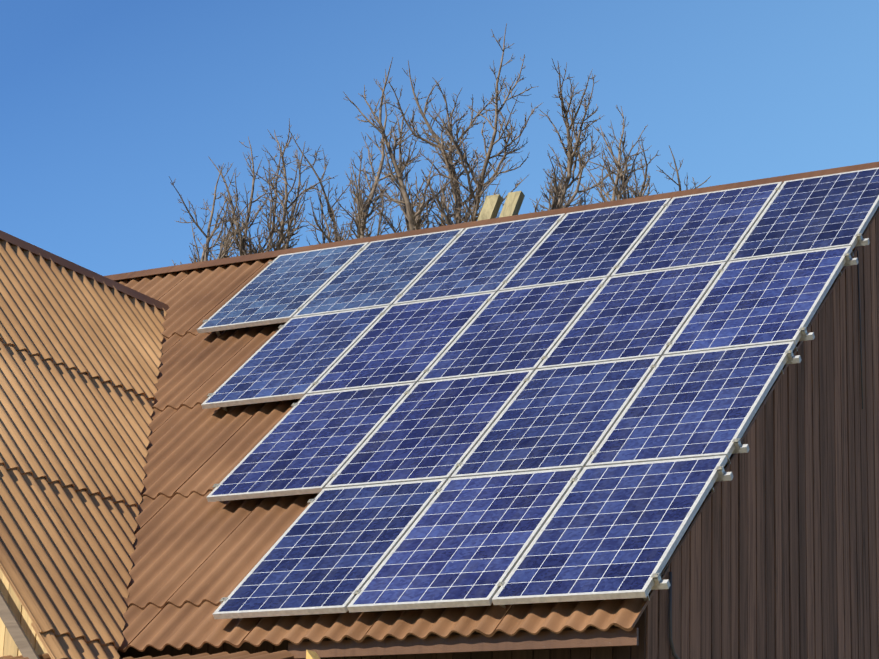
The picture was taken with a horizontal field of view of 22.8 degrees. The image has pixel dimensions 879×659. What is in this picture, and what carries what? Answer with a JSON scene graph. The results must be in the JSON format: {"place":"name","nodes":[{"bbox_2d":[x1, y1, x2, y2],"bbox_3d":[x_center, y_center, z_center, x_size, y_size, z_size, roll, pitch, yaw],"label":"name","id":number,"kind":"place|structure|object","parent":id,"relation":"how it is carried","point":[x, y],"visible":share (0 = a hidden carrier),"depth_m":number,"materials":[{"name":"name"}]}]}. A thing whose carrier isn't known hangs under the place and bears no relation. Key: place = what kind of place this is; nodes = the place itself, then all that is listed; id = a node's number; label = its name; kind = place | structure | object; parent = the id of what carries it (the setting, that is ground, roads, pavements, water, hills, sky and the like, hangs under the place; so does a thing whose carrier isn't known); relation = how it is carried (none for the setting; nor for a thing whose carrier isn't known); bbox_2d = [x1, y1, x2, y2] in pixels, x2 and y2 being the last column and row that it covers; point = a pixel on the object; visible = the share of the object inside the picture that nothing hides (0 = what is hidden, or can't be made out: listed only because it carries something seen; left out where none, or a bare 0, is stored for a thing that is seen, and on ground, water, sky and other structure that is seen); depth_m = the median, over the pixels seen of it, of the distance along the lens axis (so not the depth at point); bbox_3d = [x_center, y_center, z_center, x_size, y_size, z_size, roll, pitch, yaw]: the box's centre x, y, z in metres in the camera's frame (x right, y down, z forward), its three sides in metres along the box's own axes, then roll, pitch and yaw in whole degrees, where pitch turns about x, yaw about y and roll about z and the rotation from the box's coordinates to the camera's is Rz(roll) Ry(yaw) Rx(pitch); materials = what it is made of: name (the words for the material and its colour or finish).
{"place":"outdoors","nodes":[
{"label":"outdoors","id":0,"kind":"place"},
{"bbox_2d":[0,591,39,658],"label":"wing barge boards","id":1,"kind":"object","parent":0,"point":[17,633],"depth_m":13.55,"materials":[{"name":"grey wood"}]},
{"bbox_2d":[0,653,50,658],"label":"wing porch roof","id":2,"kind":"structure","parent":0,"point":[44,656],"depth_m":13.57,"materials":[{"name":"brown metal"}]},
{"bbox_2d":[0,239,166,658],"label":"wing roof","id":3,"kind":"structure","parent":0,"point":[66,552],"depth_m":16.21,"materials":[{"name":"brown metal"}]},
{"bbox_2d":[0,338,154,658],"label":"wing roof edges","id":4,"kind":"object","parent":3,"relation":"attached to","point":[36,628],"visible":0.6,"depth_m":13.89,"materials":[{"name":"brown metal"}]},
{"bbox_2d":[0,569,9,656],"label":"wing gable wall","id":5,"kind":"structure","parent":4,"relation":"attached to","point":[4,586],"depth_m":13.94,"materials":[{"name":"brown wood"}]},
{"bbox_2d":[3,586,21,656],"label":"wing gable wall","id":6,"kind":"structure","parent":4,"relation":"attached to","point":[10,645],"depth_m":13.84,"materials":[{"name":"brown wood"}]},
{"bbox_2d":[18,605,36,655],"bbox_3d":[-2.663,3.652,13.283,0.127,3.985,0.022,-7,-18,29],"label":"rafter","id":7,"kind":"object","parent":4,"relation":"attached to","point":[28,629],"depth_m":13.78,"materials":[{"name":"brown wood"}]},
{"bbox_2d":[35,636,47,654],"bbox_3d":[-2.544,3.715,13.196,0.136,3.825,0.022,-7,-18,29],"label":"rafter","id":8,"kind":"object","parent":4,"relation":"attached to","point":[40,648],"depth_m":13.70,"materials":[{"name":"brown wood"}]},
{"bbox_2d":[117,647,144,658],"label":"backing","id":9,"kind":"object","parent":4,"relation":"attached to","point":[132,652],"depth_m":14.51,"materials":[{"name":"brown wood"}]},
{"bbox_2d":[118,209,878,652],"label":"roof edges","id":10,"kind":"object","parent":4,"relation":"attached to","point":[666,569],"visible":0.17,"depth_m":14.12,"materials":[{"name":"paint"}]},
{"bbox_2d":[115,207,878,649],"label":"roof front","id":11,"kind":"structure","parent":10,"relation":"attached to","point":[179,539],"depth_m":15.49,"materials":[{"name":"paint"}]},
{"bbox_2d":[288,628,638,658],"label":"eave fascia","id":12,"kind":"structure","parent":11,"relation":"attached to","point":[614,637],"depth_m":12.94,"materials":[{"name":"paint"}]},
{"bbox_2d":[104,162,878,280],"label":"ridge cap","id":13,"kind":"object","parent":11,"relation":"on","point":[217,262],"visible":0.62,"depth_m":19.88,"materials":[{"name":"paint"}]},
{"bbox_2d":[202,187,862,620],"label":"panel clamps","id":14,"kind":"object","parent":11,"relation":"on","point":[656,577],"visible":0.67,"depth_m":15.19,"materials":[{"name":"silver metal"}]},
{"bbox_2d":[197,242,368,332],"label":"solar panel","id":15,"kind":"object","parent":14,"relation":"attached to","point":[281,288],"visible":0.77,"depth_m":19.63,"materials":[{"name":"glass"}]},
{"bbox_2d":[201,305,389,408],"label":"solar panel","id":16,"kind":"object","parent":14,"relation":"attached to","point":[294,358],"visible":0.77,"depth_m":17.82,"materials":[{"name":"glass"}]},
{"bbox_2d":[206,383,415,501],"bbox_3d":[-0.927,0.823,16.104,0.990,1.086,1.241,-7,-18,29],"label":"solar panel","id":17,"kind":"object","parent":14,"relation":"attached to","point":[310,443],"visible":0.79,"depth_m":16.02,"materials":[{"name":"glass"}]},
{"bbox_2d":[213,479,447,618],"bbox_3d":[-0.693,1.428,14.299,0.990,1.086,1.241,-7,-18,29],"label":"solar panel","id":18,"kind":"object","parent":14,"relation":"attached to","point":[330,550],"visible":0.9,"depth_m":14.21,"materials":[{"name":"glass"}]},
{"bbox_2d":[292,228,464,317],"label":"solar panel","id":19,"kind":"object","parent":14,"relation":"attached to","point":[380,273],"visible":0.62,"depth_m":19.18,"materials":[{"name":"glass"}]},
{"bbox_2d":[307,292,495,393],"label":"solar panel","id":20,"kind":"object","parent":14,"relation":"attached to","point":[404,343],"visible":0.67,"depth_m":17.37,"materials":[{"name":"glass"}]},
{"bbox_2d":[324,370,533,488],"bbox_3d":[-0.049,0.716,15.617,0.990,1.086,1.241,-7,-18,29],"label":"solar panel","id":21,"kind":"object","parent":14,"relation":"attached to","point":[431,430],"visible":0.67,"depth_m":15.56,"materials":[{"name":"glass"}]},
{"bbox_2d":[347,467,581,612],"bbox_3d":[0.186,1.321,13.812,0.990,1.086,1.241,-7,-18,29],"label":"solar panel","id":22,"kind":"object","parent":14,"relation":"attached to","point":[465,542],"visible":0.88,"depth_m":13.73,"materials":[{"name":"glass"}]},
{"bbox_2d":[393,213,564,304],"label":"solar panel","id":23,"kind":"object","parent":14,"relation":"attached to","point":[480,259],"visible":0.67,"depth_m":18.69,"materials":[{"name":"glass"}]},
{"bbox_2d":[419,277,607,381],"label":"solar panel","id":24,"kind":"object","parent":14,"relation":"attached to","point":[515,330],"visible":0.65,"depth_m":16.88,"materials":[{"name":"glass"}]},
{"bbox_2d":[451,356,659,477],"bbox_3d":[0.830,0.610,15.130,0.990,1.086,1.241,-7,-18,29],"label":"solar panel","id":25,"kind":"object","parent":14,"relation":"attached to","point":[562,417],"visible":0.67,"depth_m":15.07,"materials":[{"name":"glass"}]},
{"bbox_2d":[499,198,670,290],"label":"solar panel","id":26,"kind":"object","parent":14,"relation":"attached to","point":[587,244],"visible":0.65,"depth_m":18.20,"materials":[{"name":"glass"}]},
{"bbox_2d":[492,455,726,604],"bbox_3d":[1.064,1.215,13.325,0.990,1.086,1.241,-7,-18,29],"label":"solar panel","id":27,"kind":"object","parent":14,"relation":"attached to","point":[615,531],"visible":0.98,"depth_m":13.23,"materials":[{"name":"glass"}]},
{"bbox_2d":[537,262,725,368],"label":"solar panel","id":28,"kind":"object","parent":14,"relation":"attached to","point":[635,316],"visible":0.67,"depth_m":16.39,"materials":[{"name":"glass"}]},
{"bbox_2d":[585,341,794,466],"bbox_3d":[1.708,0.503,14.643,0.990,1.086,1.241,-7,-18,29],"label":"solar panel","id":29,"kind":"object","parent":14,"relation":"attached to","point":[695,404],"visible":0.85,"depth_m":14.58,"materials":[{"name":"glass"}]},
{"bbox_2d":[611,182,782,276],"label":"solar panel","id":30,"kind":"object","parent":14,"relation":"attached to","point":[700,229],"visible":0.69,"depth_m":17.71,"materials":[{"name":"glass"}]},
{"bbox_2d":[663,246,851,354],"bbox_3d":[2.352,-0.209,15.960,0.990,1.086,1.241,-7,-18,29],"label":"solar panel","id":31,"kind":"object","parent":14,"relation":"attached to","point":[762,300],"visible":0.81,"depth_m":15.90,"materials":[{"name":"glass"}]},
{"bbox_2d":[729,167,878,260],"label":"solar panel","id":32,"kind":"object","parent":14,"relation":"attached to","point":[819,212],"visible":0.81,"depth_m":17.19,"materials":[{"name":"glass"}]},
{"bbox_2d":[651,238,869,589],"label":"panel rails","id":33,"kind":"object","parent":11,"relation":"on","point":[726,476],"visible":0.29,"depth_m":13.90,"materials":[{"name":"silver metal"}]},
{"bbox_3d":[-1.407,2.347,23.256,14.975,4.693,5.394,-7,-18,29],"label":"main roof","id":34,"kind":"object","parent":11,"relation":"attached to","visible":0},
{"bbox_2d":[477,191,524,220],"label":"ridge ladder boards","id":35,"kind":"object","parent":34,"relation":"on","point":[511,205],"visible":0.36,"depth_m":20.29,"materials":[{"name":"brown wood"}]},
{"bbox_2d":[657,565,669,658],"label":"wall plank","id":36,"kind":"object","parent":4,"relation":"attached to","point":[663,639],"depth_m":12.89,"materials":[{"name":"brown wood"}]},
{"bbox_2d":[669,547,680,658],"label":"wall plank","id":37,"kind":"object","parent":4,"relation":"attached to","point":[675,566],"depth_m":13.09,"materials":[{"name":"brown wood"}]},
{"bbox_2d":[681,534,688,658],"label":"wall plank","id":38,"kind":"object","parent":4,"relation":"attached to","point":[685,599],"depth_m":13.22,"materials":[{"name":"brown wood"}]},
{"bbox_2d":[689,514,700,658],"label":"wall plank","id":39,"kind":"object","parent":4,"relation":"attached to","point":[695,592],"depth_m":13.37,"materials":[{"name":"brown wood"}]},
{"bbox_2d":[701,497,710,658],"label":"wall plank","id":40,"kind":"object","parent":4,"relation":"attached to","point":[706,582],"depth_m":13.54,"materials":[{"name":"brown wood"}]},
{"bbox_2d":[711,481,720,658],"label":"wall plank","id":41,"kind":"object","parent":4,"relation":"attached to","point":[716,574],"depth_m":13.70,"materials":[{"name":"brown wood"}]},
{"bbox_2d":[721,466,730,658],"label":"wall plank","id":42,"kind":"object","parent":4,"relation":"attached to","point":[725,584],"depth_m":13.83,"materials":[{"name":"brown wood"}]},
{"bbox_2d":[730,453,737,658],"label":"wall plank","id":43,"kind":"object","parent":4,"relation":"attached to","point":[734,548],"depth_m":13.99,"materials":[{"name":"brown wood"}]},
{"bbox_2d":[738,435,746,658],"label":"wall plank","id":44,"kind":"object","parent":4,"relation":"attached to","point":[742,555],"depth_m":14.11,"materials":[{"name":"brown wood"}]},
{"bbox_2d":[747,422,755,658],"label":"wall plank","id":45,"kind":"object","parent":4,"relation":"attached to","point":[751,566],"depth_m":14.27,"materials":[{"name":"brown wood"}]},
{"bbox_2d":[755,407,765,658],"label":"wall plank","id":46,"kind":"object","parent":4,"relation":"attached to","point":[760,535],"depth_m":14.43,"materials":[{"name":"brown wood"}]},
{"bbox_2d":[764,392,774,658],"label":"wall plank","id":47,"kind":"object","parent":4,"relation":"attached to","point":[769,544],"depth_m":14.59,"materials":[{"name":"brown wood"}]},
{"bbox_2d":[773,380,782,658],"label":"wall plank","id":48,"kind":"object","parent":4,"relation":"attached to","point":[777,521],"depth_m":14.73,"materials":[{"name":"brown wood"}]},
{"bbox_2d":[780,369,788,658],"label":"wall plank","id":49,"kind":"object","parent":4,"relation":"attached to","point":[785,540],"depth_m":14.86,"materials":[{"name":"brown wood"}]},
{"bbox_2d":[787,352,798,658],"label":"wall plank","id":50,"kind":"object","parent":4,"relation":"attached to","point":[793,515],"depth_m":15.00,"materials":[{"name":"brown wood"}]},
{"bbox_2d":[797,341,806,658],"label":"wall plank","id":51,"kind":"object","parent":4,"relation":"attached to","point":[801,519],"depth_m":15.16,"materials":[{"name":"brown wood"}]},
{"bbox_2d":[804,326,814,658],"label":"wall plank","id":52,"kind":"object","parent":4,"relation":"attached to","point":[809,504],"depth_m":15.31,"materials":[{"name":"brown wood"}]},
{"bbox_2d":[811,315,821,658],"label":"wall plank","id":53,"kind":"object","parent":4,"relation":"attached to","point":[816,505],"depth_m":15.46,"materials":[{"name":"brown wood"}]},
{"bbox_2d":[818,303,829,658],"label":"wall plank","id":54,"kind":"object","parent":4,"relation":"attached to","point":[823,489],"depth_m":15.61,"materials":[{"name":"brown wood"}]},
{"bbox_2d":[825,292,837,658],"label":"wall plank","id":55,"kind":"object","parent":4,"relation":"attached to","point":[831,482],"depth_m":15.78,"materials":[{"name":"brown wood"}]},
{"bbox_2d":[832,280,844,658],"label":"wall plank","id":56,"kind":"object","parent":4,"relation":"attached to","point":[838,487],"depth_m":15.93,"materials":[{"name":"brown wood"}]},
{"bbox_2d":[839,271,850,658],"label":"wall plank","id":57,"kind":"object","parent":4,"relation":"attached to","point":[845,520],"depth_m":16.06,"materials":[{"name":"brown wood"}]},
{"bbox_2d":[845,265,857,658],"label":"wall plank","id":58,"kind":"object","parent":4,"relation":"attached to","point":[851,472],"depth_m":16.20,"materials":[{"name":"brown wood"}]},
{"bbox_2d":[851,251,863,658],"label":"wall plank","id":59,"kind":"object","parent":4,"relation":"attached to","point":[857,468],"depth_m":16.32,"materials":[{"name":"brown wood"}]},
{"bbox_2d":[857,246,869,658],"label":"wall plank","id":60,"kind":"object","parent":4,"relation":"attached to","point":[865,567],"depth_m":16.43,"materials":[{"name":"brown wood"}]},
{"bbox_2d":[668,251,862,658],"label":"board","id":61,"kind":"object","parent":60,"relation":"attached to","point":[674,654],"depth_m":12.98,"materials":[{"name":"grey"}]},
{"bbox_2d":[863,228,877,658],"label":"wall plank","id":62,"kind":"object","parent":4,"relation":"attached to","point":[870,463],"depth_m":16.61,"materials":[{"name":"brown wood"}]},
{"bbox_2d":[869,218,878,658],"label":"wall plank","id":63,"kind":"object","parent":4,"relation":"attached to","point":[875,381],"depth_m":16.89,"materials":[{"name":"brown wood"}]},
{"bbox_2d":[0,230,168,310],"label":"roof ridge cap","id":64,"kind":"object","parent":3,"relation":"on","point":[45,254],"visible":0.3,"depth_m":19.44,"materials":[{"name":"brown metal"}]},
{"bbox_2d":[120,650,292,658],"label":"eave canopy","id":65,"kind":"object","parent":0,"point":[259,655],"visible":0.96,"depth_m":13.53,"materials":[{"name":"paint"}]},
{"bbox_2d":[0,0,878,275],"label":"sky","id":66,"kind":"structure","parent":0,"point":[103,102],"materials":[{"name":"blue"}]},
{"label":"ground","id":67,"kind":"structure","parent":0,"visible":0},
{"bbox_2d":[145,646,162,656],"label":"front wall","id":68,"kind":"structure","parent":67,"relation":"on","point":[151,651],"depth_m":14.39,"materials":[{"name":"brown wood"}]},
{"bbox_2d":[162,645,177,656],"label":"front wall","id":69,"kind":"structure","parent":67,"relation":"on","point":[170,650],"depth_m":14.32,"materials":[{"name":"brown wood"}]},
{"bbox_2d":[178,644,191,655],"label":"front wall","id":70,"kind":"structure","parent":67,"relation":"on","point":[186,649],"depth_m":14.26,"materials":[{"name":"brown wood"}]},
{"bbox_2d":[192,643,208,654],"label":"front wall","id":71,"kind":"structure","parent":67,"relation":"on","point":[202,649],"depth_m":14.20,"materials":[{"name":"brown wood"}]},
{"bbox_2d":[208,643,223,654],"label":"front wall","id":72,"kind":"structure","parent":67,"relation":"on","point":[213,650],"depth_m":14.14,"materials":[{"name":"brown wood"}]},
{"bbox_2d":[169,137,286,265],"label":"bare tree","id":73,"kind":"object","parent":67,"relation":"on","point":[232,233],"visible":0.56,"depth_m":55.92,"materials":[{"name":"brown plant"}]},
{"bbox_2d":[224,642,239,653],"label":"front wall","id":74,"kind":"structure","parent":67,"relation":"on","point":[229,648],"depth_m":14.09,"materials":[{"name":"brown wood"}]},
{"bbox_2d":[239,642,256,653],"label":"front wall","id":75,"kind":"structure","parent":67,"relation":"on","point":[248,647],"depth_m":14.02,"materials":[{"name":"brown wood"}]},
{"bbox_2d":[257,641,273,652],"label":"front wall","id":76,"kind":"structure","parent":67,"relation":"on","point":[267,646],"depth_m":13.95,"materials":[{"name":"brown wood"}]},
{"bbox_2d":[274,640,289,651],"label":"front wall","id":77,"kind":"structure","parent":67,"relation":"on","point":[283,645],"depth_m":13.89,"materials":[{"name":"brown wood"}]},
{"bbox_2d":[228,120,353,254],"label":"bare tree","id":78,"kind":"object","parent":67,"relation":"on","point":[289,232],"visible":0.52,"depth_m":56.63,"materials":[{"name":"brown plant"}]},
{"bbox_2d":[306,650,319,658],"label":"wooden beam","id":79,"kind":"structure","parent":67,"relation":"on","point":[311,654],"depth_m":10.91,"materials":[{"name":"brown wood"}]},
{"bbox_2d":[327,637,346,658],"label":"front wall","id":80,"kind":"structure","parent":67,"relation":"on","point":[345,638],"depth_m":13.68,"materials":[{"name":"brown wood"}]},
{"bbox_2d":[346,637,361,658],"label":"front wall","id":81,"kind":"structure","parent":67,"relation":"on","point":[359,657],"depth_m":13.61,"materials":[{"name":"brown wood"}]},
{"bbox_2d":[362,636,380,658],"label":"front wall","id":82,"kind":"structure","parent":67,"relation":"on","point":[371,657],"depth_m":13.56,"materials":[{"name":"brown wood"}]},
{"bbox_2d":[381,635,396,658],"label":"front wall","id":83,"kind":"structure","parent":67,"relation":"on","point":[389,656],"depth_m":13.49,"materials":[{"name":"brown wood"}]},
{"bbox_2d":[397,634,415,658],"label":"front wall","id":84,"kind":"structure","parent":67,"relation":"on","point":[411,656],"depth_m":13.43,"materials":[{"name":"brown wood"}]},
{"bbox_2d":[416,633,436,658],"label":"front wall","id":85,"kind":"structure","parent":67,"relation":"on","point":[426,656],"depth_m":13.36,"materials":[{"name":"brown wood"}]},
{"bbox_2d":[437,632,453,658],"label":"front wall","id":86,"kind":"structure","parent":67,"relation":"on","point":[444,655],"depth_m":13.29,"materials":[{"name":"brown wood"}]},
{"bbox_2d":[453,632,471,658],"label":"front wall","id":87,"kind":"structure","parent":67,"relation":"on","point":[464,655],"depth_m":13.23,"materials":[{"name":"brown wood"}]},
{"bbox_2d":[304,23,643,242],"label":"bare tree","id":88,"kind":"object","parent":67,"relation":"on","point":[414,220],"visible":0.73,"depth_m":53.10,"materials":[{"name":"brown plant"}]},
{"bbox_2d":[471,631,492,658],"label":"front wall","id":89,"kind":"structure","parent":67,"relation":"on","point":[483,655],"depth_m":13.17,"materials":[{"name":"brown wood"}]},
{"bbox_2d":[492,631,511,658],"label":"front wall","id":90,"kind":"structure","parent":67,"relation":"on","point":[502,654],"depth_m":13.10,"materials":[{"name":"brown wood"}]},
{"bbox_2d":[512,630,533,658],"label":"front wall","id":91,"kind":"structure","parent":67,"relation":"on","point":[522,654],"depth_m":13.03,"materials":[{"name":"brown wood"}]},
{"bbox_2d":[534,628,550,658],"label":"front wall","id":92,"kind":"structure","parent":67,"relation":"on","point":[541,653],"depth_m":12.97,"materials":[{"name":"brown wood"}]},
{"bbox_2d":[550,627,570,658],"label":"front wall","id":93,"kind":"structure","parent":67,"relation":"on","point":[564,653],"depth_m":12.91,"materials":[{"name":"brown wood"}]},
{"bbox_2d":[571,626,590,658],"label":"front wall","id":94,"kind":"structure","parent":67,"relation":"on","point":[580,653],"depth_m":12.85,"materials":[{"name":"brown wood"}]},
{"bbox_2d":[591,625,613,658],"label":"front wall","id":95,"kind":"structure","parent":67,"relation":"on","point":[601,652],"depth_m":12.78,"materials":[{"name":"brown wood"}]},
{"bbox_2d":[613,625,631,658],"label":"front wall","id":96,"kind":"structure","parent":67,"relation":"on","point":[621,652],"depth_m":12.71,"materials":[{"name":"brown wood"}]},
{"bbox_2d":[631,608,645,658],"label":"front wall","id":97,"kind":"structure","parent":67,"relation":"on","point":[638,651],"depth_m":12.68,"materials":[{"name":"brown wood"}]},
{"bbox_2d":[579,107,710,205],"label":"bare tree","id":98,"kind":"object","parent":67,"relation":"on","point":[624,177],"visible":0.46,"depth_m":51.04,"materials":[{"name":"brown plant"}]},
{"bbox_2d":[646,590,657,658],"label":"wall plank","id":99,"kind":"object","parent":67,"relation":"on","point":[652,629],"depth_m":12.75,"materials":[{"name":"brown wood"}]},
{"bbox_2d":[875,212,878,380],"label":"gable wall","id":100,"kind":"structure","parent":67,"relation":"on","point":[877,243],"depth_m":17.26,"materials":[{"name":"brown wood"}]}
]}

